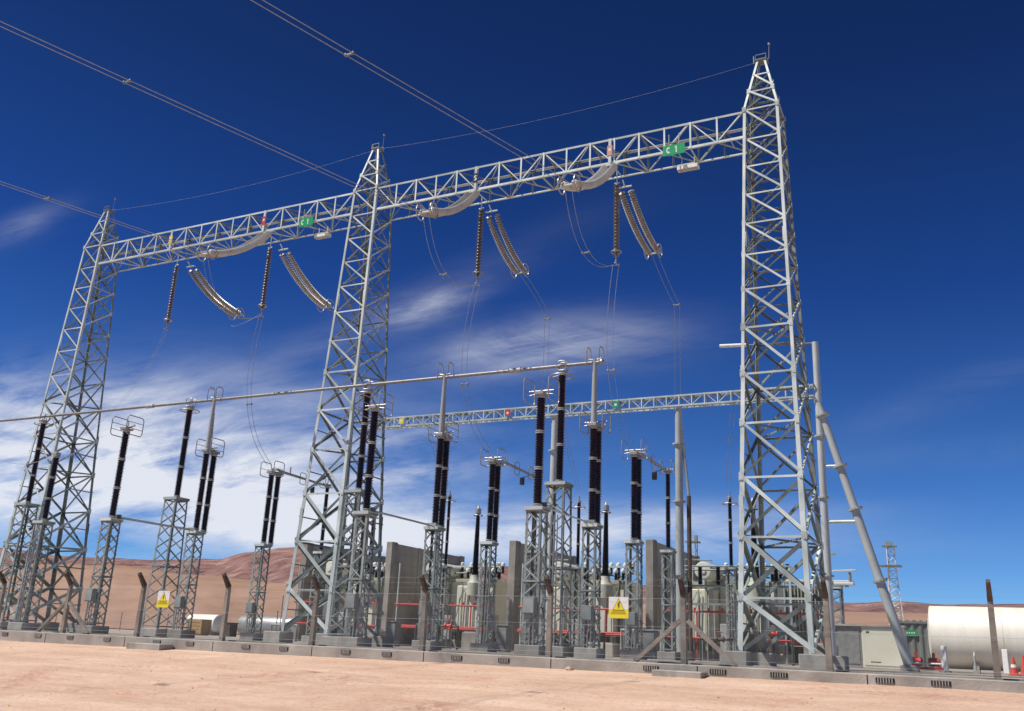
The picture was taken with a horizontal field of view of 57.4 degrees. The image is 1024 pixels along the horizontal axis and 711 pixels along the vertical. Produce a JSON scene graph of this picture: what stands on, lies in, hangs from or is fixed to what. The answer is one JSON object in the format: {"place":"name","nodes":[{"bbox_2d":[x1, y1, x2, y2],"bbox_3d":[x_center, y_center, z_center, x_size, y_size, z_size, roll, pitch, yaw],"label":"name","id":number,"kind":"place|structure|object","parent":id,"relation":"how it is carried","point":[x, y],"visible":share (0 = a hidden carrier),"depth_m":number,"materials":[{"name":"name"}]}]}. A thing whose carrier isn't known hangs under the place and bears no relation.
{"place":"outdoors","nodes":[
{"label":"outdoors","id":0,"kind":"place"},
{"bbox_2d":[357,391,393,510],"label":"disconnector column","id":1,"kind":"structure","parent":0,"point":[375,412],"depth_m":31.37,"materials":[{"name":"brown ceramic"}]},
{"bbox_2d":[0,563,927,646],"bbox_3d":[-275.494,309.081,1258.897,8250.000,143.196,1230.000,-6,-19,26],"label":"brown hills","id":2,"kind":"structure","parent":0,"point":[121,578],"depth_m":1194.92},
{"bbox_2d":[0,640,1023,710],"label":"sand ground","id":3,"kind":"structure","parent":0,"point":[27,683],"depth_m":19.92,"materials":[{"name":"sand"}]},
{"bbox_2d":[126,642,172,649],"bbox_3d":[-11.878,9.684,30.609,1.500,0.500,0.600,-6,-19,26],"label":"concrete slab","id":4,"kind":"object","parent":3,"relation":"on","point":[145,646],"depth_m":30.38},
{"bbox_2d":[652,669,707,678],"bbox_3d":[4.096,7.961,22.832,1.240,0.500,0.600,-6,-19,26],"label":"concrete slab","id":5,"kind":"object","parent":3,"relation":"on","point":[678,673],"depth_m":22.63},
{"bbox_2d":[0,547,1023,612],"bbox_3d":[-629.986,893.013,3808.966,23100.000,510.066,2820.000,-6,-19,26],"label":"red mountains","id":6,"kind":"structure","parent":0,"point":[239,566],"depth_m":4721.81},
{"bbox_2d":[0,0,1023,604],"label":"sky","id":7,"kind":"structure","parent":0,"point":[904,124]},
{"bbox_2d":[42,627,1023,678],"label":"yard ground","id":8,"kind":"structure","parent":0,"point":[864,669],"depth_m":37.35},
{"bbox_2d":[0,502,39,628],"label":"lattice support","id":9,"kind":"object","parent":8,"relation":"on","point":[26,505],"visible":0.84,"depth_m":44.26,"materials":[{"name":"metal"}]},
{"bbox_2d":[25,413,52,502],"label":"bus support column","id":10,"kind":"structure","parent":9,"relation":"on","point":[41,434],"depth_m":45.61,"materials":[{"name":"brown ceramic"}]},
{"bbox_2d":[7,520,55,629],"bbox_3d":[-20.183,9.401,39.425,0.900,4.785,0.900,-6,-19,26],"label":"lattice support","id":11,"kind":"object","parent":8,"relation":"on","point":[44,524],"visible":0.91,"depth_m":39.33,"materials":[{"name":"metal"}]},
{"bbox_2d":[41,452,60,520],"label":"disconnector column","id":12,"kind":"structure","parent":11,"relation":"on","point":[52,478],"depth_m":40.51,"materials":[{"name":"brown ceramic"}]},
{"bbox_2d":[0,198,120,631],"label":"lattice tower","id":13,"kind":"structure","parent":8,"relation":"on","point":[81,551],"depth_m":48.43,"materials":[{"name":"metal"}]},
{"bbox_2d":[76,517,122,633],"bbox_3d":[-15.518,8.434,35.242,0.800,4.555,0.912,-6,-19,26],"label":"lattice support","id":14,"kind":"object","parent":8,"relation":"on","point":[104,562],"visible":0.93,"depth_m":35.21,"materials":[{"name":"metal"}]},
{"bbox_2d":[108,415,143,517],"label":"disconnector column","id":15,"kind":"structure","parent":14,"relation":"on","point":[126,429],"depth_m":36.54,"materials":[{"name":"brown ceramic"}]},
{"bbox_2d":[140,496,189,636],"bbox_3d":[-14.750,9.107,39.860,1.230,6.075,1.230,-6,-19,26],"label":"lattice support","id":16,"kind":"object","parent":8,"relation":"on","point":[167,565],"visible":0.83,"depth_m":39.80,"materials":[{"name":"metal"}]},
{"bbox_2d":[173,398,199,496],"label":"bus support column","id":17,"kind":"structure","parent":16,"relation":"on","point":[189,408],"depth_m":41.37,"materials":[{"name":"brown ceramic"}]},
{"bbox_2d":[0,359,603,421],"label":"bus tube","id":18,"kind":"object","parent":17,"relation":"on","point":[510,370],"visible":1,"depth_m":38.68,"materials":[{"name":"metal"}]},
{"bbox_2d":[166,530,205,637],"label":"lattice support","id":19,"kind":"object","parent":8,"relation":"on","point":[179,602],"visible":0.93,"depth_m":38.86,"materials":[{"name":"metal"}]},
{"bbox_2d":[115,514,195,530],"bbox_3d":[-14.414,6.826,37.858,0.400,0.210,4.000,-6,-19,26],"label":"operating rod","id":20,"kind":"object","parent":19,"relation":"attached to","point":[147,522],"visible":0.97,"depth_m":37.71,"materials":[{"name":"metal"}]},
{"bbox_2d":[193,386,224,532],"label":"pantograph column","id":21,"kind":"structure","parent":19,"relation":"on","point":[207,450],"depth_m":40.56,"materials":[{"name":"brown ceramic"}]},
{"bbox_2d":[186,619,211,635],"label":"wooden crate","id":22,"kind":"object","parent":8,"relation":"on","point":[205,627],"visible":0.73,"depth_m":69.77,"materials":[{"name":"brown wood"}]},
{"bbox_2d":[187,614,221,635],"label":"storage vessel","id":23,"kind":"object","parent":8,"relation":"on","point":[215,629],"visible":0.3,"depth_m":86.97,"materials":[{"name":"white paint"}]},
{"bbox_2d":[239,543,272,640],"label":"lattice support","id":24,"kind":"object","parent":8,"relation":"on","point":[255,605],"visible":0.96,"depth_m":42.53,"materials":[{"name":"metal"}]},
{"bbox_2d":[260,461,323,544],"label":"disconnector column","id":25,"kind":"structure","parent":24,"relation":"on","point":[277,473],"depth_m":44.11,"materials":[{"name":"brown ceramic"}]},
{"bbox_2d":[237,615,293,633],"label":"storage vessel","id":26,"kind":"object","parent":8,"relation":"on","point":[258,620],"visible":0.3,"depth_m":85.14,"materials":[{"name":"metal"}]},
{"bbox_2d":[301,551,326,642],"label":"lattice support","id":27,"kind":"object","parent":8,"relation":"on","point":[319,554],"visible":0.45,"depth_m":46.37,"materials":[{"name":"metal"}]},
{"bbox_2d":[310,476,333,550],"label":"disconnector column","id":28,"kind":"structure","parent":27,"relation":"on","point":[326,487],"depth_m":47.62,"materials":[{"name":"brown ceramic"}]},
{"bbox_2d":[263,134,393,646],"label":"lattice tower","id":29,"kind":"structure","parent":8,"relation":"on","point":[348,455],"depth_m":40.19,"materials":[{"name":"metal"}]},
{"bbox_2d":[98,193,367,272],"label":"lattice beam","id":30,"kind":"structure","parent":29,"relation":"attached to","point":[219,234],"depth_m":47.11,"materials":[{"name":"metal"}]},
{"bbox_2d":[163,251,185,330],"bbox_3d":[-17.390,-3.272,47.911,0.444,4.152,1.000,-6,-19,26],"label":"suspension insulator","id":31,"kind":"object","parent":30,"relation":"hanging from","point":[170,304],"visible":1,"depth_m":47.80,"materials":[{"name":"ceramic"}]},
{"bbox_2d":[186,261,244,319],"bbox_3d":[-16.105,-3.452,50.587,0.700,1.918,4.318,-6,-19,26],"label":"tension insulator","id":32,"kind":"object","parent":30,"relation":"hanging from","point":[232,310],"visible":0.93,"depth_m":50.35,"materials":[{"name":"ceramic"}]},
{"bbox_2d":[196,230,273,261],"bbox_3d":[-12.522,-5.176,42.830,0.724,3.357,4.604,-4,-18,21],"label":"tension insulator","id":33,"kind":"object","parent":30,"relation":"hanging from","point":[258,239],"visible":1,"depth_m":42.20,"materials":[{"name":"ceramic"}]},
{"bbox_2d":[0,181,203,251],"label":"overhead conductor","id":34,"kind":"object","parent":33,"relation":"attached to","point":[47,198],"visible":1,"depth_m":37.75,"materials":[{"name":"metal"}]},
{"bbox_2d":[258,236,278,316],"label":"suspension insulator","id":35,"kind":"object","parent":30,"relation":"hanging from","point":[265,283],"visible":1,"depth_m":45.11,"materials":[{"name":"ceramic"}]},
{"bbox_2d":[278,243,333,311],"bbox_3d":[-10.589,-3.899,47.853,0.700,2.208,4.321,-6,-19,26],"label":"tension insulator","id":36,"kind":"object","parent":30,"relation":"hanging from","point":[321,302],"visible":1,"depth_m":47.67,"materials":[{"name":"ceramic"}]},
{"bbox_2d":[293,542,385,640],"bbox_3d":[-11.099,15.844,61.356,0.440,6.080,8.800,-6,-19,26],"label":"firewall","id":37,"kind":"object","parent":8,"relation":"on","point":[305,583],"visible":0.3,"depth_m":58.11,"materials":[{"name":"concrete"}]},
{"bbox_2d":[321,489,371,644],"bbox_3d":[-6.132,8.193,35.659,1.230,6.075,1.230,-6,-19,26],"label":"lattice support","id":38,"kind":"object","parent":8,"relation":"on","point":[359,493],"visible":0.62,"depth_m":35.65,"materials":[{"name":"metal"}]},
{"bbox_2d":[355,380,377,488],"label":"bus support column","id":39,"kind":"structure","parent":38,"relation":"on","point":[363,440],"depth_m":37.14,"materials":[{"name":"brown ceramic"}]},
{"bbox_2d":[317,517,384,636],"bbox_3d":[-9.190,14.059,58.990,5.420,8.250,4.940,-6,-19,26],"label":"power transformer","id":40,"kind":"object","parent":8,"relation":"on","point":[373,581],"visible":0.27,"depth_m":57.41,"materials":[{"name":"metal"}]},
{"bbox_2d":[337,510,378,646],"bbox_3d":[-4.933,7.312,30.082,0.800,4.555,0.912,-6,-19,26],"label":"lattice support","id":41,"kind":"object","parent":8,"relation":"on","point":[366,515],"visible":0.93,"depth_m":30.02,"materials":[{"name":"metal"}]},
{"bbox_2d":[386,621,400,646],"bbox_3d":[-5.930,13.912,46.705,0.640,1.230,0.600,-6,-19,26],"label":"control cabinet","id":42,"kind":"object","parent":8,"relation":"on","point":[392,629],"visible":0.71,"depth_m":46.55,"materials":[{"name":"grey metal"}]},
{"bbox_2d":[380,542,464,645],"bbox_3d":[-5.462,15.247,58.608,0.440,6.080,8.800,-6,-19,26],"label":"firewall","id":43,"kind":"object","parent":8,"relation":"on","point":[409,559],"visible":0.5,"depth_m":56.33,"materials":[{"name":"concrete"}]},
{"bbox_2d":[411,526,445,650],"bbox_3d":[-2.977,8.533,33.829,0.800,4.615,0.912,-6,-19,26],"label":"lattice support","id":44,"kind":"object","parent":8,"relation":"on","point":[434,530],"visible":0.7,"depth_m":33.86,"materials":[{"name":"metal"}]},
{"bbox_2d":[428,362,458,527],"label":"pantograph column","id":45,"kind":"structure","parent":44,"relation":"on","point":[444,440],"depth_m":35.40,"materials":[{"name":"brown ceramic"}]},
{"bbox_2d":[427,424,446,648],"bbox_3d":[-3.793,9.283,48.313,1.000,11.700,1.000,-6,-19,26],"label":"portal pole","id":46,"kind":"object","parent":8,"relation":"on","point":[436,579],"visible":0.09,"depth_m":47.57,"materials":[{"name":"metal"}]},
{"bbox_2d":[356,384,814,430],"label":"portal beam","id":47,"kind":"structure","parent":46,"relation":"on","point":[530,408],"depth_m":46.35,"materials":[{"name":"metal"}]},
{"bbox_2d":[395,563,489,631],"bbox_3d":[-4.009,14.080,52.786,6.200,4.620,0.245,-6,-19,26],"label":"fire pipe","id":48,"kind":"object","parent":8,"relation":"on","point":[454,628],"visible":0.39,"depth_m":52.49,"materials":[{"name":"metal"}]},
{"bbox_2d":[435,566,451,647],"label":"lattice support","id":49,"kind":"object","parent":8,"relation":"on","point":[445,574],"visible":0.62,"depth_m":50.50,"materials":[{"name":"metal"}]},
{"bbox_2d":[444,490,455,565],"bbox_3d":[-3.546,9.524,51.634,0.760,4.150,0.760,-6,-19,26],"label":"surge arrester","id":50,"kind":"object","parent":49,"relation":"on","point":[449,497],"visible":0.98,"depth_m":51.61,"materials":[{"name":"brown ceramic"}]},
{"bbox_2d":[437,593,458,649],"bbox_3d":[-2.893,12.388,43.638,1.154,2.583,0.536,-6,-19,26],"label":"valve assembly","id":51,"kind":"object","parent":8,"relation":"on","point":[446,625],"visible":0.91,"depth_m":43.54,"materials":[{"name":"green paint"}]},
{"bbox_2d":[414,506,507,648],"bbox_3d":[-2.613,13.361,55.783,5.420,8.250,4.940,-6,-19,26],"label":"power transformer","id":52,"kind":"object","parent":8,"relation":"on","point":[468,578],"visible":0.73,"depth_m":54.14,"materials":[{"name":"metal"}]},
{"bbox_2d":[461,631,493,649],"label":"concrete block","id":53,"kind":"structure","parent":8,"relation":"on","point":[467,638],"depth_m":46.66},
{"bbox_2d":[470,541,498,651],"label":"lattice support","id":54,"kind":"object","parent":8,"relation":"on","point":[489,545],"visible":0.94,"depth_m":37.41,"materials":[{"name":"metal"}]},
{"bbox_2d":[480,448,533,541],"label":"disconnector column","id":55,"kind":"structure","parent":54,"relation":"on","point":[496,463],"depth_m":38.93,"materials":[{"name":"brown ceramic"}]},
{"bbox_2d":[496,625,512,651],"bbox_3d":[-0.382,13.323,44.001,0.640,1.230,0.600,-6,-19,26],"label":"control cabinet","id":56,"kind":"object","parent":8,"relation":"on","point":[501,633],"visible":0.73,"depth_m":43.81,"materials":[{"name":"grey metal"}]},
{"bbox_2d":[0,629,1023,692],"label":"concrete plinth","id":57,"kind":"structure","parent":8,"relation":"on","point":[717,670],"depth_m":25.16,"materials":[{"name":"concrete"}]},
{"bbox_2d":[0,571,1023,679],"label":"chain link fence","id":58,"kind":"object","parent":57,"relation":"on","point":[67,604],"visible":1,"depth_m":25.16,"materials":[{"name":"metal"}]},
{"bbox_2d":[609,597,628,618],"bbox_3d":[2.787,6.593,24.455,0.540,0.540,0.020,-6,-19,26],"label":"warning sign","id":59,"kind":"object","parent":58,"relation":"attached to","point":[618,607],"visible":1,"depth_m":24.45,"materials":[{"name":"metal"}]},
{"bbox_2d":[514,506,550,655],"bbox_3d":[0.642,6.721,27.364,0.800,4.555,0.912,-6,-19,26],"label":"lattice support","id":60,"kind":"object","parent":8,"relation":"on","point":[535,511],"visible":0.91,"depth_m":27.31,"materials":[{"name":"metal"}]},
{"bbox_2d":[523,375,559,505],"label":"disconnector column","id":61,"kind":"structure","parent":60,"relation":"on","point":[542,394],"depth_m":28.66,"materials":[{"name":"brown ceramic"}]},
{"bbox_2d":[523,550,541,644],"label":"lattice support","id":62,"kind":"object","parent":8,"relation":"on","point":[535,561],"visible":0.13,"depth_m":41.37,"materials":[{"name":"metal"}]},
{"bbox_2d":[506,540,575,650],"bbox_3d":[1.876,14.468,55.031,0.440,6.080,8.800,-6,-19,26],"label":"firewall","id":63,"kind":"object","parent":8,"relation":"on","point":[516,553],"visible":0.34,"depth_m":51.73,"materials":[{"name":"concrete"}]},
{"bbox_2d":[545,416,558,646],"bbox_3d":[1.925,8.677,45.526,1.000,11.700,1.000,-6,-19,26],"label":"portal pole","id":64,"kind":"object","parent":8,"relation":"on","point":[553,450],"visible":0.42,"depth_m":46.30,"materials":[{"name":"metal"}]},
{"bbox_2d":[538,481,573,656],"bbox_3d":[1.527,7.381,31.925,1.130,6.075,1.130,-6,-19,26],"label":"lattice support","id":65,"kind":"object","parent":8,"relation":"on","point":[564,486],"visible":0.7,"depth_m":31.81,"materials":[{"name":"metal"}]},
{"bbox_2d":[517,563,624,644],"bbox_3d":[3.149,13.321,49.297,6.200,4.620,0.245,-6,-19,26],"label":"fire pipe","id":66,"kind":"object","parent":8,"relation":"on","point":[605,632],"visible":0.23,"depth_m":49.02,"materials":[{"name":"metal"}]},
{"bbox_2d":[571,566,584,646],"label":"lattice support","id":67,"kind":"object","parent":8,"relation":"on","point":[574,573],"visible":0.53,"depth_m":47.06,"materials":[{"name":"metal"}]},
{"bbox_2d":[572,496,585,565],"bbox_3d":[3.422,9.047,48.150,0.760,3.600,0.760,-6,-19,26],"label":"surge arrester","id":68,"kind":"object","parent":67,"relation":"on","point":[578,506],"visible":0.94,"depth_m":48.10,"materials":[{"name":"brown ceramic"}]},
{"bbox_2d":[574,523,604,658],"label":"lattice support","id":69,"kind":"object","parent":8,"relation":"on","point":[589,527],"visible":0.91,"depth_m":31.06,"materials":[{"name":"metal"}]},
{"bbox_2d":[579,346,610,523],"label":"pantograph column","id":70,"kind":"structure","parent":69,"relation":"on","point":[596,428],"depth_m":32.67,"materials":[{"name":"brown ceramic"}]},
{"bbox_2d":[540,502,639,649],"bbox_3d":[4.545,12.602,52.294,5.420,8.250,4.940,-6,-19,26],"label":"power transformer","id":71,"kind":"object","parent":8,"relation":"on","point":[613,588],"visible":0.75,"depth_m":50.69,"materials":[{"name":"metal"}]},
{"bbox_2d":[588,642,619,656],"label":"concrete block","id":72,"kind":"structure","parent":8,"relation":"on","point":[610,650],"depth_m":43.26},
{"bbox_2d":[620,540,646,659],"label":"lattice support","id":73,"kind":"object","parent":8,"relation":"on","point":[630,544],"visible":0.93,"depth_m":34.75,"materials":[{"name":"metal"}]},
{"bbox_2d":[621,439,665,540],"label":"disconnector column","id":74,"kind":"structure","parent":73,"relation":"on","point":[637,455],"depth_m":36.16,"materials":[{"name":"brown ceramic"}]},
{"bbox_2d":[643,630,658,658],"bbox_3d":[6.061,12.640,40.860,0.640,1.230,0.600,-6,-19,26],"label":"control cabinet","id":75,"kind":"object","parent":8,"relation":"on","point":[653,636],"visible":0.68,"depth_m":40.69,"materials":[{"name":"grey metal"}]},
{"bbox_2d":[657,550,680,660],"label":"lattice support","id":76,"kind":"object","parent":8,"relation":"on","point":[665,599],"visible":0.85,"depth_m":38.49,"materials":[{"name":"metal"}]},
{"bbox_2d":[652,459,674,549],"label":"disconnector column","id":77,"kind":"structure","parent":76,"relation":"on","point":[668,471],"depth_m":39.62,"materials":[{"name":"brown ceramic"}]},
{"bbox_2d":[646,539,699,652],"bbox_3d":[8.990,13.714,51.563,0.440,6.080,8.800,-6,-19,26],"label":"firewall","id":78,"kind":"object","parent":8,"relation":"on","point":[653,569],"visible":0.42,"depth_m":48.53,"materials":[{"name":"concrete"}]},
{"bbox_2d":[668,407,694,660],"bbox_3d":[7.667,8.068,42.726,1.015,11.700,1.000,-6,-19,26],"label":"portal pole","id":79,"kind":"object","parent":8,"relation":"on","point":[680,458],"visible":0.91,"depth_m":42.65,"materials":[{"name":"metal"}]},
{"bbox_2d":[699,606,732,660],"bbox_3d":[9.436,12.573,42.280,1.939,2.493,0.489,-8,-20,32],"label":"valve assembly","id":80,"kind":"object","parent":8,"relation":"on","point":[723,639],"visible":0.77,"depth_m":42.44,"materials":[{"name":"green paint"}]},
{"bbox_2d":[724,567,738,650],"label":"lattice support","id":81,"kind":"object","parent":8,"relation":"on","point":[728,573],"visible":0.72,"depth_m":43.55,"materials":[{"name":"metal"}]},
{"bbox_2d":[722,491,737,566],"bbox_3d":[10.447,8.302,44.726,0.760,3.600,0.760,-6,-19,26],"label":"surge arrester","id":82,"kind":"object","parent":81,"relation":"on","point":[730,526],"visible":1,"depth_m":44.69,"materials":[{"name":"brown ceramic"}]},
{"bbox_2d":[684,565,794,659],"bbox_3d":[10.878,12.428,45.056,5.400,4.440,0.990,-6,-19,26],"label":"busbar frame","id":83,"kind":"object","parent":8,"relation":"on","point":[718,570],"visible":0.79,"depth_m":45.47,"materials":[{"name":"metal"}]},
{"bbox_2d":[685,498,798,664],"bbox_3d":[11.704,11.843,48.804,5.420,8.250,4.940,-6,-19,26],"label":"power transformer","id":84,"kind":"object","parent":8,"relation":"on","point":[716,594],"visible":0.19,"depth_m":47.31,"materials":[{"name":"metal"}]},
{"bbox_2d":[663,564,821,664],"bbox_3d":[11.247,12.462,45.349,8.300,4.620,0.245,-6,-19,26],"label":"fire pipe","id":85,"kind":"object","parent":8,"relation":"on","point":[786,641],"visible":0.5,"depth_m":45.25,"materials":[{"name":"metal"}]},
{"bbox_2d":[720,43,848,669],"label":"lattice tower","id":86,"kind":"structure","parent":8,"relation":"on","point":[762,555],"depth_m":32.14,"materials":[{"name":"metal"}]},
{"bbox_2d":[376,112,751,220],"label":"lattice beam","id":87,"kind":"structure","parent":86,"relation":"attached to","point":[613,155],"depth_m":38.91,"materials":[{"name":"metal"}]},
{"bbox_2d":[416,189,480,220],"bbox_3d":[-2.441,-6.243,37.921,0.723,3.357,4.583,-5,-19,22],"label":"tension insulator","id":88,"kind":"object","parent":87,"relation":"hanging from","point":[466,200],"visible":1,"depth_m":37.28,"materials":[{"name":"ceramic"}]},
{"bbox_2d":[0,21,425,211],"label":"overhead conductor","id":89,"kind":"object","parent":88,"relation":"attached to","point":[127,81],"visible":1,"depth_m":30.14,"materials":[{"name":"metal"}]},
{"bbox_2d":[473,194,487,285],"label":"suspension insulator","id":90,"kind":"object","parent":87,"relation":"hanging from","point":[479,242],"visible":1,"depth_m":40.01,"materials":[{"name":"ceramic"}]},
{"bbox_2d":[485,204,528,277],"bbox_3d":[-0.266,-5.112,42.449,0.700,2.204,3.622,-6,-19,26],"label":"tension insulator","id":91,"kind":"object","parent":87,"relation":"hanging from","point":[517,261],"visible":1,"depth_m":42.24,"materials":[{"name":"ceramic"}]},
{"bbox_2d":[557,163,618,194],"bbox_3d":[2.988,-6.816,35.285,0.775,3.357,4.553,-6,-19,26],"label":"tension insulator","id":92,"kind":"object","parent":87,"relation":"hanging from","point":[602,174],"visible":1,"depth_m":34.55,"materials":[{"name":"ceramic"}]},
{"bbox_2d":[251,0,569,183],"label":"overhead conductor","id":93,"kind":"object","parent":92,"relation":"attached to","point":[349,54],"visible":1,"depth_m":28.03,"materials":[{"name":"metal"}]},
{"bbox_2d":[611,170,621,265],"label":"suspension insulator","id":94,"kind":"object","parent":87,"relation":"hanging from","point":[616,229],"visible":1,"depth_m":37.28,"materials":[{"name":"ceramic"}]},
{"bbox_2d":[619,179,662,259],"bbox_3d":[5.470,-5.740,40.069,0.700,1.918,4.318,-6,-19,26],"label":"tension insulator","id":95,"kind":"object","parent":87,"relation":"hanging from","point":[645,229],"visible":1,"depth_m":39.78,"materials":[{"name":"ceramic"}]},
{"bbox_2d":[663,133,684,156],"bbox_3d":[6.294,-8.201,36.359,0.880,0.950,0.054,-6,-19,26],"label":"circuit sign","id":96,"kind":"object","parent":87,"relation":"attached to","point":[673,149],"visible":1,"depth_m":36.28,"materials":[{"name":"metal"}]},
{"bbox_2d":[779,341,836,655],"bbox_3d":[12.952,6.226,40.578,2.103,14.400,1.000,-6,-19,26],"label":"portal pole","id":97,"kind":"object","parent":8,"relation":"on","point":[820,436],"visible":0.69,"depth_m":40.32,"materials":[{"name":"metal"}]},
{"bbox_2d":[814,399,919,671],"bbox_3d":[14.759,7.345,39.259,3.451,11.638,0.700,-6,-19,26],"label":"portal strut","id":98,"kind":"object","parent":8,"relation":"on","point":[855,508],"visible":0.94,"depth_m":38.99,"materials":[{"name":"metal"}]},
{"bbox_2d":[835,624,907,668],"bbox_3d":[17.721,14.338,46.071,3.300,1.990,2.420,-6,-19,26],"label":"transformer kiosk","id":99,"kind":"object","parent":8,"relation":"on","point":[843,640],"visible":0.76,"depth_m":45.13,"materials":[{"name":"beige paint"}]},
{"bbox_2d":[837,628,860,663],"bbox_3d":[16.402,14.141,45.529,0.990,1.630,0.020,-6,-19,26],"label":"panel door","id":100,"kind":"structure","parent":99,"relation":"in","point":[844,642],"depth_m":45.54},
{"bbox_2d":[862,628,902,665],"bbox_3d":[17.771,13.984,44.840,1.710,1.700,0.023,-6,-19,26],"label":"door","id":101,"kind":"structure","parent":99,"relation":"in","point":[873,632],"depth_m":44.87,"materials":[{"name":"beige paint"}]},
{"bbox_2d":[879,541,903,624],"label":"radio mast","id":102,"kind":"object","parent":8,"relation":"on","point":[888,545],"visible":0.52,"depth_m":83.78,"materials":[{"name":"metal"}]},
{"bbox_2d":[911,652,943,670],"bbox_3d":[16.751,12.395,37.900,1.300,0.670,0.570,-6,-19,26],"label":"pump skid","id":103,"kind":"object","parent":8,"relation":"on","point":[931,662],"visible":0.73,"depth_m":37.71,"materials":[{"name":"red paint"}]},
{"bbox_2d":[899,620,992,670],"bbox_3d":[25.200,14.641,46.880,11.180,2.300,2.506,-6,-19,26],"label":"shipping container","id":104,"kind":"object","parent":8,"relation":"on","point":[919,640],"visible":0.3,"depth_m":47.86,"materials":[{"name":"grey metal"}]},
{"bbox_2d":[927,606,1023,673],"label":"storage tank","id":105,"kind":"object","parent":8,"relation":"on","point":[1014,629],"visible":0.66,"depth_m":41.81,"materials":[{"name":"metal"}]},
{"bbox_2d":[551,360,573,480],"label":"bus support column","id":106,"kind":"structure","parent":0,"point":[561,408],"depth_m":33.41,"materials":[{"name":"brown ceramic"}]},
{"bbox_2d":[785,564,833,662],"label":"radiator bank","id":107,"kind":"structure","parent":0,"point":[797,592],"depth_m":47.97,"materials":[{"name":"green paint"}]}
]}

